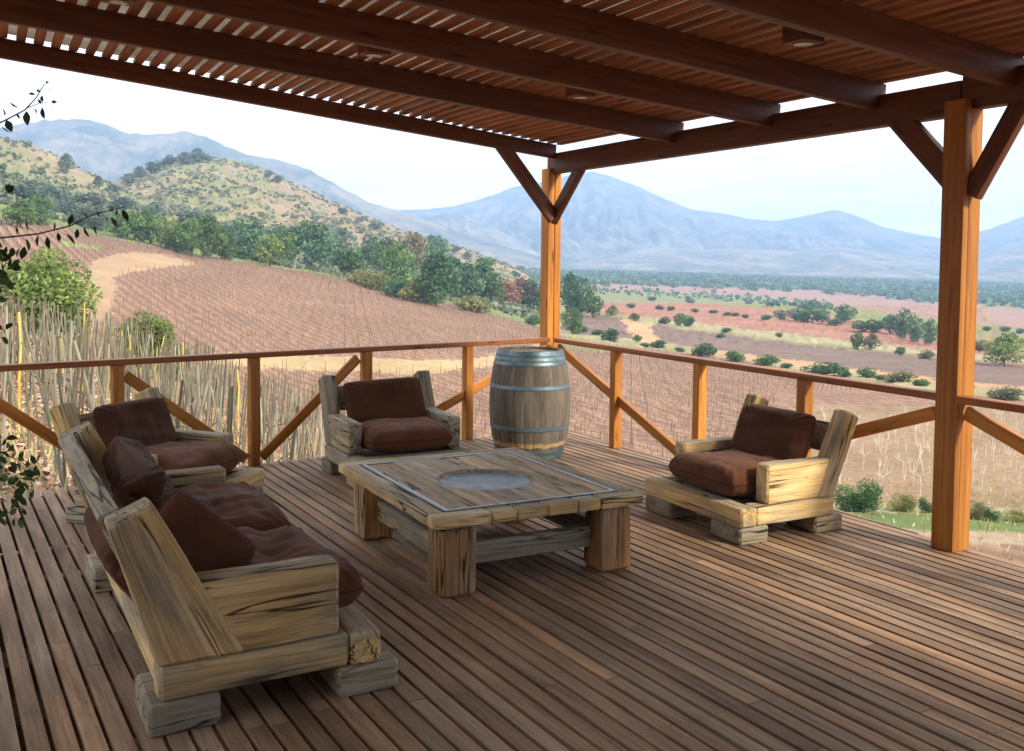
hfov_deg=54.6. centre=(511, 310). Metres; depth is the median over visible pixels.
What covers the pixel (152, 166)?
ridge tree
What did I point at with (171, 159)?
ridge tree
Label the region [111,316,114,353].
vine stake
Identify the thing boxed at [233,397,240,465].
vine stake
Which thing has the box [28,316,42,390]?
vine stake
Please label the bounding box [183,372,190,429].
vine stake
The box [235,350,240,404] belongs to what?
vine stake
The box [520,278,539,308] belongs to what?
broadleaf tree
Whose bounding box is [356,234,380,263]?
broadleaf tree
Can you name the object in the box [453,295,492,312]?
bush
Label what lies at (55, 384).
vine stake
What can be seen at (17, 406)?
vine stake
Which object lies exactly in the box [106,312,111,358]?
vine stake
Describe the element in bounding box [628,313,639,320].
bush
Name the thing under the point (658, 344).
bush
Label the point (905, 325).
hedgerow tree
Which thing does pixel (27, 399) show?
vine stake
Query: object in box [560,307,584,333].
broadleaf tree
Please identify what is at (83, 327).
yellow pole
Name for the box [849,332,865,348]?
tree
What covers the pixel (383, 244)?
broadleaf tree
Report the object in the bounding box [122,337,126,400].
vine stake
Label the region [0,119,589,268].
mountain ridge
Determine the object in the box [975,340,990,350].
bush
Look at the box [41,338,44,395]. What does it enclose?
vine stake
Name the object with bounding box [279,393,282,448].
vine stake
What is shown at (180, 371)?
vine stake
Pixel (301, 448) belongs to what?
distant vine stakes
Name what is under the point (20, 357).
yellow pole
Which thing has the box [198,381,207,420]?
vine stake
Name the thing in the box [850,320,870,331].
hedgerow tree
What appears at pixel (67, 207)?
broadleaf tree
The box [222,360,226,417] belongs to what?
vine stake
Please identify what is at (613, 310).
tree
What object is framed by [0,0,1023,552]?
pergola
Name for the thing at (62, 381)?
vine stake
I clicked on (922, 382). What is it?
field bush
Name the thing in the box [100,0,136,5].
ceiling downlight
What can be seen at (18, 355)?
vine stake
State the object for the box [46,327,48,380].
vine stake
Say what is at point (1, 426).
vine stake
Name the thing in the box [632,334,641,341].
bush
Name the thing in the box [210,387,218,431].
vine stake
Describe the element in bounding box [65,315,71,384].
vine stake
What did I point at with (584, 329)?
field bush
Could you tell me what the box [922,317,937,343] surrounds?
hedgerow tree
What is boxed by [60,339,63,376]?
yellow pole
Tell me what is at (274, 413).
vine stake
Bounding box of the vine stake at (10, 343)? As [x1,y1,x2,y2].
[6,304,13,393]
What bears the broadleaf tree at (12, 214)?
on the ground at (796, 344)
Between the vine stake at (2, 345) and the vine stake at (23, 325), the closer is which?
the vine stake at (2, 345)
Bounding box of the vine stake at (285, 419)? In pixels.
[282,399,289,446]
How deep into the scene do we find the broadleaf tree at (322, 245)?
406.05 m
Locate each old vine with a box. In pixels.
[17,355,47,395]
[28,344,55,379]
[28,357,75,411]
[52,367,92,401]
[61,372,97,413]
[179,404,222,429]
[262,416,291,443]
[266,435,300,462]
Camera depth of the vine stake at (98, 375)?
15.86 m
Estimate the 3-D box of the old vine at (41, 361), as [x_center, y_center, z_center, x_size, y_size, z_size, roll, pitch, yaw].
[-12.876,1.419,27.047,1.068,1.359,0.426,4,7,-29]
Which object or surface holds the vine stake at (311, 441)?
on the ground at (796, 344)
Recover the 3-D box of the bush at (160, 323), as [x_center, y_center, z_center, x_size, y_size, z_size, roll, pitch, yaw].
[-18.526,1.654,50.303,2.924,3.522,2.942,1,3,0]
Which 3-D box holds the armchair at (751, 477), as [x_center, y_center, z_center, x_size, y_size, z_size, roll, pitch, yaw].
[1.627,1.036,6.793,1.021,0.787,1.030,-1,3,-28]
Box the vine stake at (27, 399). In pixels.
[24,312,30,448]
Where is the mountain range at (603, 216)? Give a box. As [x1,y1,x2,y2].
[399,172,1023,263]
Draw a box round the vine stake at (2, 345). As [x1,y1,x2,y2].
[0,329,4,363]
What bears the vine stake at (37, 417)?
on the ground at (796, 344)
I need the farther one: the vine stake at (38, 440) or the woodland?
the woodland
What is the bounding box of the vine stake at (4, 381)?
[2,306,8,464]
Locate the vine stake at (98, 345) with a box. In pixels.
[95,319,101,372]
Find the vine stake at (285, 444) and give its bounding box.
[282,415,289,460]
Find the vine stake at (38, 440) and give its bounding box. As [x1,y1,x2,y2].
[36,334,68,448]
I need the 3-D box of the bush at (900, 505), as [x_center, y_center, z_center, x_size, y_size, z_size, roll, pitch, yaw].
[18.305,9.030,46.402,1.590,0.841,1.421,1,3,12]
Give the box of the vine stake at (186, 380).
[184,362,190,403]
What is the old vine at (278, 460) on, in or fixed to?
on the ground at (796, 344)
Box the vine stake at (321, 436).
[320,409,321,456]
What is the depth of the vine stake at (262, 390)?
33.57 m
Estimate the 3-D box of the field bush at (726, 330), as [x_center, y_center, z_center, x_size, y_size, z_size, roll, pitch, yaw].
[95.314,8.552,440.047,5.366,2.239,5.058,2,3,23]
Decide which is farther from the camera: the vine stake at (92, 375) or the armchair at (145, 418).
the vine stake at (92, 375)
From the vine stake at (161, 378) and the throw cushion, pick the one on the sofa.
the throw cushion
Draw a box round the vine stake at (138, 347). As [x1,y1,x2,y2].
[137,329,139,370]
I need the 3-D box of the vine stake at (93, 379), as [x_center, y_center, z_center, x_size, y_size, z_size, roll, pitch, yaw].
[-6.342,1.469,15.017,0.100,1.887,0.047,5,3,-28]
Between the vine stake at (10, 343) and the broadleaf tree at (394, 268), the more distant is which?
the broadleaf tree at (394, 268)
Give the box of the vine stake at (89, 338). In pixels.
[89,317,93,356]
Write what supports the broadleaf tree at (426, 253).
on the ground at (796, 344)
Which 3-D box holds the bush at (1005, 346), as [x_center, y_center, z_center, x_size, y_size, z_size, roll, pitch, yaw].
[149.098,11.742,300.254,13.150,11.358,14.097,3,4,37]
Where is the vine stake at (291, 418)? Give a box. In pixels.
[289,393,293,455]
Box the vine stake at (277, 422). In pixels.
[274,395,281,449]
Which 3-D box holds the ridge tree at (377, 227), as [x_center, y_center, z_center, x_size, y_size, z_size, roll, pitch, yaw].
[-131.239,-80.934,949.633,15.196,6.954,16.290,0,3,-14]
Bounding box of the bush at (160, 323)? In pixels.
[111,310,178,366]
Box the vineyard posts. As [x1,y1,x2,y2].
[0,218,859,458]
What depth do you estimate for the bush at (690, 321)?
470.96 m
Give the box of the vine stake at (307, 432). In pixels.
[304,404,311,456]
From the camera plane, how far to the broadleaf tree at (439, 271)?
316.18 m
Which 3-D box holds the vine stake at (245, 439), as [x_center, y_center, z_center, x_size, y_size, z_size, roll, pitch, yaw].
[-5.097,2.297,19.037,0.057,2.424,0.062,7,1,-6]
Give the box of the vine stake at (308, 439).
[307,420,310,457]
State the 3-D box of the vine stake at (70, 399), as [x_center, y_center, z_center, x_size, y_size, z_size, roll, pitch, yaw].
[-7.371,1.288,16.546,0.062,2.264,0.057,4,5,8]
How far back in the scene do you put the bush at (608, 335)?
329.24 m
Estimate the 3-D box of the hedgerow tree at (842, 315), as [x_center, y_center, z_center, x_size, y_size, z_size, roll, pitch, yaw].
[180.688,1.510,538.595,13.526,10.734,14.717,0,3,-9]
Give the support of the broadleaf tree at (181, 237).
on the ground at (796, 344)
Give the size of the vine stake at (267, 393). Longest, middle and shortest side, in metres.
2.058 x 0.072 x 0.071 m
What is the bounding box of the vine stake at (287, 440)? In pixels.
[286,409,292,461]
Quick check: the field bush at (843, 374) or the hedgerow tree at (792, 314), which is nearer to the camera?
the field bush at (843, 374)
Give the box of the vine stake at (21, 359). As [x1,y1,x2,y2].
[16,314,24,385]
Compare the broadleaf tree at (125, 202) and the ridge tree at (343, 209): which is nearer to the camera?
the broadleaf tree at (125, 202)
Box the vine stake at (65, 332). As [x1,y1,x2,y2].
[64,313,66,360]
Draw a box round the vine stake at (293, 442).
[290,406,299,459]
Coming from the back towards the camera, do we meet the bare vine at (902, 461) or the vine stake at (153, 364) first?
the bare vine at (902, 461)
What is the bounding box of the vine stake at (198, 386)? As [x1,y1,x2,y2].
[197,365,201,421]
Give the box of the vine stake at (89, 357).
[89,329,91,383]
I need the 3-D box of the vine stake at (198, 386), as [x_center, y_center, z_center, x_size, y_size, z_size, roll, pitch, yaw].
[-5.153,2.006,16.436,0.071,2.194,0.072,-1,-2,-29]
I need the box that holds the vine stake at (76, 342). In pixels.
[74,317,76,379]
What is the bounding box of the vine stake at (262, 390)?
[261,374,266,407]
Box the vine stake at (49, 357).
[47,331,50,384]
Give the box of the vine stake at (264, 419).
[261,383,265,462]
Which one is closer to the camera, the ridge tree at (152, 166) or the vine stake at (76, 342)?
the vine stake at (76, 342)
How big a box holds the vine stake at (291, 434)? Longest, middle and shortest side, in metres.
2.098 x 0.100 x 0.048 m
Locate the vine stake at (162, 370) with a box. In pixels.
[161,345,162,388]
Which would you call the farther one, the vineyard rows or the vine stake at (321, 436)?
the vineyard rows
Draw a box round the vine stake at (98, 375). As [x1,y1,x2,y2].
[93,342,104,404]
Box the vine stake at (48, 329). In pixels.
[45,306,52,369]
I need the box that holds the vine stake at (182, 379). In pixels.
[181,354,183,408]
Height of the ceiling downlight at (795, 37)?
0.108 m
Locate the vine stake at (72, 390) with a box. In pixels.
[71,345,73,398]
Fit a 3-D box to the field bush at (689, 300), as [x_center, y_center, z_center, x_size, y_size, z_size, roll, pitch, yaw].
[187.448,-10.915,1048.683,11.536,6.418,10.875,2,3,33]
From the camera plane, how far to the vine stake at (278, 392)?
33.59 m
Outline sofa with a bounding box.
[58,421,397,737]
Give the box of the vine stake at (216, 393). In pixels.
[213,350,220,430]
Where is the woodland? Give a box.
[515,265,1023,309]
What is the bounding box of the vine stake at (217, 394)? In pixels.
[215,363,217,431]
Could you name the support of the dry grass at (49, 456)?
on the ground at (796, 344)
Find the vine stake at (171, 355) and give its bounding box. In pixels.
[171,340,172,379]
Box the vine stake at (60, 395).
[57,335,67,492]
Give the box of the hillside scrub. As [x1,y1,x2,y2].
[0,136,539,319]
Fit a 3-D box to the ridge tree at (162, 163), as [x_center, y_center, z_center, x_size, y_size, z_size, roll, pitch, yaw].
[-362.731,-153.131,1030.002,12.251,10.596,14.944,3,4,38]
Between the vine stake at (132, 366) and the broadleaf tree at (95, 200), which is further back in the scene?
the broadleaf tree at (95, 200)
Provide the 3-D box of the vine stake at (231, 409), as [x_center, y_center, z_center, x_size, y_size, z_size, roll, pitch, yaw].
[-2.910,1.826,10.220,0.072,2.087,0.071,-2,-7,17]
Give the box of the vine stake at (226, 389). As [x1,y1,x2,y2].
[224,360,228,412]
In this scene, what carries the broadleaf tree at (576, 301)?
on the ground at (796, 344)
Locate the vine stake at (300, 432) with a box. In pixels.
[298,404,301,458]
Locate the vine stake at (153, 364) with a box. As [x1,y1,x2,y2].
[151,333,155,386]
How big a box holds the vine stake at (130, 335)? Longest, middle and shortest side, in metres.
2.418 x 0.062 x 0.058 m
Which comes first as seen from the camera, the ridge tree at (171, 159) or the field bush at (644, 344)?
the field bush at (644, 344)
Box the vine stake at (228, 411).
[227,388,229,432]
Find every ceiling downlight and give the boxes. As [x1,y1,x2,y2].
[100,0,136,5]
[357,44,390,57]
[565,87,595,98]
[782,26,824,47]
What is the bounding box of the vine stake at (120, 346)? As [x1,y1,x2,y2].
[118,336,122,357]
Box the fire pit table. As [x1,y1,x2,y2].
[338,447,642,598]
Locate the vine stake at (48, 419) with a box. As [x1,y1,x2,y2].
[23,321,63,487]
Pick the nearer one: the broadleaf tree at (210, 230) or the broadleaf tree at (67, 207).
the broadleaf tree at (210, 230)
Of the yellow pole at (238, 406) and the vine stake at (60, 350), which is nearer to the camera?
the vine stake at (60, 350)
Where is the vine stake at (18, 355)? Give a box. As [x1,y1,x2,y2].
[11,317,22,381]
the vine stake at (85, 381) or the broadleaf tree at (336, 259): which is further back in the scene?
the broadleaf tree at (336, 259)
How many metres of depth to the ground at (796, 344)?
229.05 m
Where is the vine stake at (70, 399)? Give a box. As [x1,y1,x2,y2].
[69,320,71,401]
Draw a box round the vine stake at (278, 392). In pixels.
[276,373,278,429]
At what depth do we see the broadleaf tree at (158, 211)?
526.77 m
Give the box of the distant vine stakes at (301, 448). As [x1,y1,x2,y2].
[0,293,344,463]
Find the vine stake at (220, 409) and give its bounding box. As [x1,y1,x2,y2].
[219,385,222,422]
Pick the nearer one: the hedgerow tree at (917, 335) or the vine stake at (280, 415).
the vine stake at (280, 415)
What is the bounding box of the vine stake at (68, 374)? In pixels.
[66,347,69,401]
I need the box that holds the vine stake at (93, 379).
[92,346,101,409]
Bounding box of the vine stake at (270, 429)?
[269,426,273,461]
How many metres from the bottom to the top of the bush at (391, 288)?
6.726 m
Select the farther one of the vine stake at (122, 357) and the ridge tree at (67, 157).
the ridge tree at (67, 157)
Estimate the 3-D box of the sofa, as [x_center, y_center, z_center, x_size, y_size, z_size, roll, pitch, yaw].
[-1.464,1.074,4.705,1.121,0.863,2.132,-1,3,-29]
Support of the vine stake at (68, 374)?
on the ground at (796, 344)
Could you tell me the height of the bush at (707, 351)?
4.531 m
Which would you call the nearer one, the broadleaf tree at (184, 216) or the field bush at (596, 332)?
the field bush at (596, 332)
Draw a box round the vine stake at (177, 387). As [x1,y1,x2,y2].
[175,371,179,403]
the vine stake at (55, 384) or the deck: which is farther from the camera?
the vine stake at (55, 384)
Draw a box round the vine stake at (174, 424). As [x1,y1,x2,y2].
[171,364,176,427]
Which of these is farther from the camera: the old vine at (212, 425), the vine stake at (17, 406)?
the old vine at (212, 425)
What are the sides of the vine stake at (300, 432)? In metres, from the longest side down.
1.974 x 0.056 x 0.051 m
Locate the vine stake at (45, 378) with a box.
[39,346,50,420]
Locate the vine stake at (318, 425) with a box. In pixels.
[317,413,320,443]
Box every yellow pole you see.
[17,312,21,434]
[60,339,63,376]
[82,302,84,388]
[180,342,183,403]
[237,370,239,442]
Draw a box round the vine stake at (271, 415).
[268,399,272,437]
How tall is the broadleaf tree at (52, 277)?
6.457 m
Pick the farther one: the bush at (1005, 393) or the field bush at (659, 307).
the field bush at (659, 307)
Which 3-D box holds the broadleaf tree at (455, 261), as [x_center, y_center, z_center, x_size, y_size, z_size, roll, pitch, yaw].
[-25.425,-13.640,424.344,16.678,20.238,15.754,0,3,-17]
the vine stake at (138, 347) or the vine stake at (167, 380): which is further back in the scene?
the vine stake at (138, 347)
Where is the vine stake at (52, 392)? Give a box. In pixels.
[49,345,56,471]
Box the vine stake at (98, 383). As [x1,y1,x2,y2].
[97,335,102,406]
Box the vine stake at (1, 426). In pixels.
[0,328,9,448]
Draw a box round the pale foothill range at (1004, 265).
[423,213,1023,281]
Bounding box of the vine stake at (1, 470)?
[0,440,5,484]
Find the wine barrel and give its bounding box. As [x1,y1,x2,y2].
[489,346,569,459]
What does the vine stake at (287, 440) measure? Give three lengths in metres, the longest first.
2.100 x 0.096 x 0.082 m
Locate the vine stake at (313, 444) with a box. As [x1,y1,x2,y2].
[310,432,316,457]
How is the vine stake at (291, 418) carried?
on the ground at (796, 344)
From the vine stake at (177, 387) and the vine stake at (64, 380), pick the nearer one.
the vine stake at (64, 380)
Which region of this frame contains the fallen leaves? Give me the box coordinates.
[0,360,323,550]
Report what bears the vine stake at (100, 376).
on the ground at (796, 344)
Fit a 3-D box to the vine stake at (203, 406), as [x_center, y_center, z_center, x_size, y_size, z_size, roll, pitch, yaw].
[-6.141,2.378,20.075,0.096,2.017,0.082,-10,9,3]
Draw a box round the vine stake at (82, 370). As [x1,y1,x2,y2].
[78,322,86,414]
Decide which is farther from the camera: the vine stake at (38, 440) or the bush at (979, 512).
the bush at (979, 512)
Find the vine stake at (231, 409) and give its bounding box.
[228,386,233,432]
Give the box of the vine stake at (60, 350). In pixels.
[57,329,65,398]
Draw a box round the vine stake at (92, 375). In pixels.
[92,348,93,404]
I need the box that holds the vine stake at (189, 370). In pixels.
[188,348,191,399]
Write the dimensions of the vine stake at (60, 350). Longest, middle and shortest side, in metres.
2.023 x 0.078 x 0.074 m
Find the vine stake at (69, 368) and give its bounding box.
[65,326,74,402]
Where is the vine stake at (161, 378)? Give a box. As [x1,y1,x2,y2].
[160,363,162,393]
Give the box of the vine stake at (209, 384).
[206,371,210,425]
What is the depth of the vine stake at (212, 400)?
26.07 m
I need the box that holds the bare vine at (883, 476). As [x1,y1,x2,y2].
[876,465,890,488]
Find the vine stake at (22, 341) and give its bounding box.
[20,315,24,371]
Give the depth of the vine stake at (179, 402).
9.94 m
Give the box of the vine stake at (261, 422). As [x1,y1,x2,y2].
[260,397,265,462]
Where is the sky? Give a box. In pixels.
[0,34,1023,237]
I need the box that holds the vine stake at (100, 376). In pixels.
[95,339,103,404]
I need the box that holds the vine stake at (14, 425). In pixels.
[0,334,16,434]
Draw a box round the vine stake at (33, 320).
[30,301,35,336]
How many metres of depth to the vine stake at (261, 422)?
17.16 m
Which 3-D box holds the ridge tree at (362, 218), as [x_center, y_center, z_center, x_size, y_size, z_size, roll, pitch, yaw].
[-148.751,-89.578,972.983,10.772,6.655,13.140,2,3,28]
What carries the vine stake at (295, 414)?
on the ground at (796, 344)
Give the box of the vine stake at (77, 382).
[72,353,81,401]
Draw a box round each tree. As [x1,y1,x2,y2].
[0,199,39,226]
[0,245,102,344]
[10,182,47,199]
[24,192,57,224]
[40,183,71,202]
[47,197,82,215]
[57,153,75,172]
[71,192,107,206]
[73,206,94,223]
[85,205,111,230]
[93,175,103,187]
[103,195,138,211]
[103,210,125,236]
[104,184,121,193]
[118,209,149,240]
[120,173,136,184]
[131,166,146,177]
[136,208,162,243]
[138,202,167,219]
[145,161,162,172]
[149,214,174,247]
[155,158,165,167]
[162,221,192,251]
[164,154,177,165]
[172,217,205,254]
[175,151,192,163]
[175,209,205,223]
[186,213,227,257]
[187,147,204,161]
[195,214,219,233]
[200,154,212,161]
[211,225,238,259]
[218,220,243,235]
[228,218,263,258]
[239,219,275,261]
[254,234,285,266]
[264,170,272,177]
[264,224,289,238]
[268,226,298,261]
[273,176,282,181]
[278,225,306,250]
[291,220,320,256]
[298,221,338,267]
[324,237,342,265]
[334,227,356,249]
[337,247,367,273]
[338,207,348,212]
[353,216,365,222]
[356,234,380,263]
[368,223,382,229]
[369,237,401,269]
[379,241,417,282]
[398,231,424,272]
[403,234,437,269]
[412,251,460,304]
[424,235,454,258]
[426,234,435,243]
[443,255,464,294]
[449,260,486,298]
[450,246,461,252]
[461,251,472,259]
[465,257,500,298]
[478,271,505,300]
[498,278,521,302]
[508,276,535,305]
[510,271,519,276]
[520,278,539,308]
[560,272,581,311]
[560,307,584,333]
[564,276,597,316]
[582,294,604,317]
[605,305,619,315]
[672,313,687,325]
[773,309,786,316]
[786,308,800,319]
[795,304,817,321]
[810,309,829,322]
[826,319,845,325]
[833,303,857,321]
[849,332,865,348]
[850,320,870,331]
[862,333,880,349]
[864,319,883,332]
[879,314,897,333]
[894,307,916,337]
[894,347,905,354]
[907,317,926,341]
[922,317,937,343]
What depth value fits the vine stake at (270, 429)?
12.94 m
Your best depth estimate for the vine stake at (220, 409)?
15.54 m
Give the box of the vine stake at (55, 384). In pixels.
[51,327,61,479]
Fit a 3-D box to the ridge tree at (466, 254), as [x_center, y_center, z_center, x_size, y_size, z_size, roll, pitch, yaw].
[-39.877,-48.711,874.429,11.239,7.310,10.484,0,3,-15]
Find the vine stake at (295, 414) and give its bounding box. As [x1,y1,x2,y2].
[294,387,298,453]
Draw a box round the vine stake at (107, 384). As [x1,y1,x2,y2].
[105,344,109,404]
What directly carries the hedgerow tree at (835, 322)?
on the ground at (796, 344)
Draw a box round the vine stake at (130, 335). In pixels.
[126,311,133,371]
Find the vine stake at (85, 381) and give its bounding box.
[73,341,92,411]
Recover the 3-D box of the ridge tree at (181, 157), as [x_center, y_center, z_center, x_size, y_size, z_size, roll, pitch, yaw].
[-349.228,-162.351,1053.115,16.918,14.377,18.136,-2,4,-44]
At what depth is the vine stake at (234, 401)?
28.88 m
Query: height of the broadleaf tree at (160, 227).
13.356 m
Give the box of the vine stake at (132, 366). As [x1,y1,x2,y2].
[131,320,133,399]
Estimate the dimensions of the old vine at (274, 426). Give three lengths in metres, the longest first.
1.307 x 0.987 x 0.259 m
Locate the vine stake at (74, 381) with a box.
[73,354,76,404]
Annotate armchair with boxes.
[48,387,263,523]
[318,370,474,487]
[645,393,857,545]
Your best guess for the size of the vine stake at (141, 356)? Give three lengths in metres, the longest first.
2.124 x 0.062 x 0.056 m
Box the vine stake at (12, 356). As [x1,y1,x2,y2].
[12,329,13,402]
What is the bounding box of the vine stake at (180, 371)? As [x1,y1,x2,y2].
[178,345,184,404]
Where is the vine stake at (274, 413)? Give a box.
[273,387,277,436]
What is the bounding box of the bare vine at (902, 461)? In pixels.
[895,451,910,479]
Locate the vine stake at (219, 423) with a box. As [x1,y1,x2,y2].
[217,412,221,431]
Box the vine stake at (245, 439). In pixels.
[242,422,246,465]
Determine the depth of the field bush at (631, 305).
619.54 m
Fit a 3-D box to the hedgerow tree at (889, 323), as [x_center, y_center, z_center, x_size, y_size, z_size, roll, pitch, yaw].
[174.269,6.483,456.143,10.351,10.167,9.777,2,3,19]
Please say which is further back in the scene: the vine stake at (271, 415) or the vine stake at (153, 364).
the vine stake at (271, 415)
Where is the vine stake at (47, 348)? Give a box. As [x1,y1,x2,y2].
[45,329,51,386]
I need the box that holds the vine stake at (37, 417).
[21,341,47,466]
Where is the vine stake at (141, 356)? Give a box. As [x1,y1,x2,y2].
[139,343,144,381]
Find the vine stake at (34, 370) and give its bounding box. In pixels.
[30,330,37,401]
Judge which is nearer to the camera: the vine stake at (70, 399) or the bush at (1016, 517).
the vine stake at (70, 399)
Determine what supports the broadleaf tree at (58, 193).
on the ground at (796, 344)
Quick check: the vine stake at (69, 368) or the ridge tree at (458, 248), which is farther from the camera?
the ridge tree at (458, 248)
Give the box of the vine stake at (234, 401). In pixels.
[234,370,236,422]
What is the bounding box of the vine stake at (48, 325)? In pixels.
[46,301,48,361]
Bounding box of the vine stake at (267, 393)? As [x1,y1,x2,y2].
[261,376,270,440]
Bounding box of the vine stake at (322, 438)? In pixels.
[319,420,324,455]
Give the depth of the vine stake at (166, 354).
30.19 m
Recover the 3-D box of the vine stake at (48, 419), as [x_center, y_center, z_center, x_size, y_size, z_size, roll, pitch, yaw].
[-5.283,1.176,11.252,0.047,2.192,0.100,-10,11,-8]
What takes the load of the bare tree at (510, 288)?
on the ground at (796, 344)
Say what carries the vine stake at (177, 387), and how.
on the ground at (796, 344)
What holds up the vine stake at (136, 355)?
on the ground at (796, 344)
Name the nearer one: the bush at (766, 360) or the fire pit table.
the fire pit table
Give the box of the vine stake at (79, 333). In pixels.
[78,307,83,383]
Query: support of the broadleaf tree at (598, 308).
on the ground at (796, 344)
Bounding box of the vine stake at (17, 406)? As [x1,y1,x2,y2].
[5,347,26,442]
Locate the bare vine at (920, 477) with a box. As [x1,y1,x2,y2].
[913,461,929,494]
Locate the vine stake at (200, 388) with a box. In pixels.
[194,368,202,416]
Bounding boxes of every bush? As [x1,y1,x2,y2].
[111,310,178,366]
[156,343,190,380]
[346,269,374,284]
[357,270,392,290]
[379,278,408,296]
[396,281,434,304]
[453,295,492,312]
[524,316,539,324]
[580,326,588,331]
[590,329,602,334]
[600,327,619,341]
[626,303,635,307]
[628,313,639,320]
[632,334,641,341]
[639,342,649,346]
[647,296,656,300]
[650,340,666,347]
[655,305,664,309]
[658,317,670,323]
[667,306,675,310]
[675,347,684,351]
[683,315,694,326]
[685,297,694,302]
[691,342,717,356]
[721,328,731,331]
[724,350,745,361]
[752,354,781,365]
[760,314,772,319]
[780,362,792,367]
[799,362,849,375]
[832,477,883,512]
[840,372,852,376]
[855,367,876,377]
[873,375,884,379]
[881,370,918,382]
[885,493,919,512]
[912,379,930,385]
[917,349,935,358]
[918,497,931,512]
[970,500,988,519]
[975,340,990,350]
[982,326,990,330]
[982,331,1023,365]
[983,506,1001,521]
[985,385,1023,400]
[999,326,1011,331]
[1000,509,1023,521]
[1016,328,1023,333]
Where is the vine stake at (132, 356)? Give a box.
[128,338,133,393]
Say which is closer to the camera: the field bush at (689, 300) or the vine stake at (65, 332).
the vine stake at (65, 332)
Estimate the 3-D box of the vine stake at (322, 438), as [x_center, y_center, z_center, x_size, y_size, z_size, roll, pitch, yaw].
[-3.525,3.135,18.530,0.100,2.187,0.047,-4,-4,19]
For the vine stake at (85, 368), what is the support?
on the ground at (796, 344)
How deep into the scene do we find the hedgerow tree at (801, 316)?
523.71 m
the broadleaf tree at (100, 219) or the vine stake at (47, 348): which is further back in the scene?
the broadleaf tree at (100, 219)
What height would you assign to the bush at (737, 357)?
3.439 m
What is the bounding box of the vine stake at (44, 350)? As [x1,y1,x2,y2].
[43,308,46,425]
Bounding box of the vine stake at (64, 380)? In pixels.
[60,332,65,481]
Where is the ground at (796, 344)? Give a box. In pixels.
[0,138,1023,750]
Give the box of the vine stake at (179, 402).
[175,380,183,428]
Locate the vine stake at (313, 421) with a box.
[311,387,316,455]
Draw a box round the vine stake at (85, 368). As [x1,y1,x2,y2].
[83,327,88,403]
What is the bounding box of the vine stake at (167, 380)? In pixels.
[166,363,169,396]
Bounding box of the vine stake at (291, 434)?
[289,397,294,459]
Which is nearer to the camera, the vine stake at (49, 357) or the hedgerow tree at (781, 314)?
the vine stake at (49, 357)
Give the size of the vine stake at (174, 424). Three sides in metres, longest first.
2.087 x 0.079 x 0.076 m
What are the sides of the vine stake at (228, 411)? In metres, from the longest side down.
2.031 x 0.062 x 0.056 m
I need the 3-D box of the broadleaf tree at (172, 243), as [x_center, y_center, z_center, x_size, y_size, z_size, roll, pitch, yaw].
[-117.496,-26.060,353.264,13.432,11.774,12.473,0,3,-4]
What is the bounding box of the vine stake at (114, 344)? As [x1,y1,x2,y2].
[113,330,115,358]
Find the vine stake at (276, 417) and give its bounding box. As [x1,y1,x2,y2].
[274,401,277,451]
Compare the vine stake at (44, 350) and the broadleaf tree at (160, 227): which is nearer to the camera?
the vine stake at (44, 350)
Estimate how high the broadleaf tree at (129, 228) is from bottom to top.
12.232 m
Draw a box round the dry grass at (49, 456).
[0,328,1023,560]
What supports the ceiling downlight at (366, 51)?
attached to the pergola
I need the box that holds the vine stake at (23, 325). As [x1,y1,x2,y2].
[23,305,24,357]
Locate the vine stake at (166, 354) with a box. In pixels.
[164,331,169,380]
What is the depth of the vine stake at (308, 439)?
21.23 m
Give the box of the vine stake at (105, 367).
[104,318,106,394]
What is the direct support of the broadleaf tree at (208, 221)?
on the ground at (796, 344)
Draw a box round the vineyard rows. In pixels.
[0,219,860,457]
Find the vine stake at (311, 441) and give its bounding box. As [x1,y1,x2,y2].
[306,424,314,456]
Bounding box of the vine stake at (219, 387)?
[217,364,219,431]
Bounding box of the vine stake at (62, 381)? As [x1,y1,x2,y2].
[60,357,64,402]
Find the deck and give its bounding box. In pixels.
[0,429,1023,750]
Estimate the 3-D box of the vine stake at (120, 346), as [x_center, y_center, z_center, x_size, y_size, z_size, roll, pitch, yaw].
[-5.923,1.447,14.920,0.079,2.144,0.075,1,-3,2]
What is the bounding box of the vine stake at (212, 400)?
[210,368,217,425]
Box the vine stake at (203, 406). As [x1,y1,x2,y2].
[195,381,208,426]
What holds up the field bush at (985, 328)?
on the ground at (796, 344)
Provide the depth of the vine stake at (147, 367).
12.57 m
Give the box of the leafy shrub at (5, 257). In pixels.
[0,81,128,528]
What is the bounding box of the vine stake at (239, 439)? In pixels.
[233,421,245,465]
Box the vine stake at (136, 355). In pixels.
[132,331,140,378]
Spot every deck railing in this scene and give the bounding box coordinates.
[0,337,549,465]
[554,338,935,457]
[957,395,1023,454]
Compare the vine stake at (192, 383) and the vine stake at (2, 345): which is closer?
the vine stake at (2, 345)
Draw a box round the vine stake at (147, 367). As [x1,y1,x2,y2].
[140,332,150,385]
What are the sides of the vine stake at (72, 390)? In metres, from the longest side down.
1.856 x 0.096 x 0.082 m
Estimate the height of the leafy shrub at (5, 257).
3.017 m
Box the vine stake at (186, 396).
[184,371,189,429]
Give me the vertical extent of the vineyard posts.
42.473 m
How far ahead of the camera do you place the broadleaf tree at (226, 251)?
339.34 m
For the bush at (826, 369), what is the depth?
237.93 m
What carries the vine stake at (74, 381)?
on the ground at (796, 344)
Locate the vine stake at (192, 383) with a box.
[192,361,195,405]
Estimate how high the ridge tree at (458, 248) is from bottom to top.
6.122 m
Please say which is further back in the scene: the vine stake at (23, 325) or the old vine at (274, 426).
the vine stake at (23, 325)

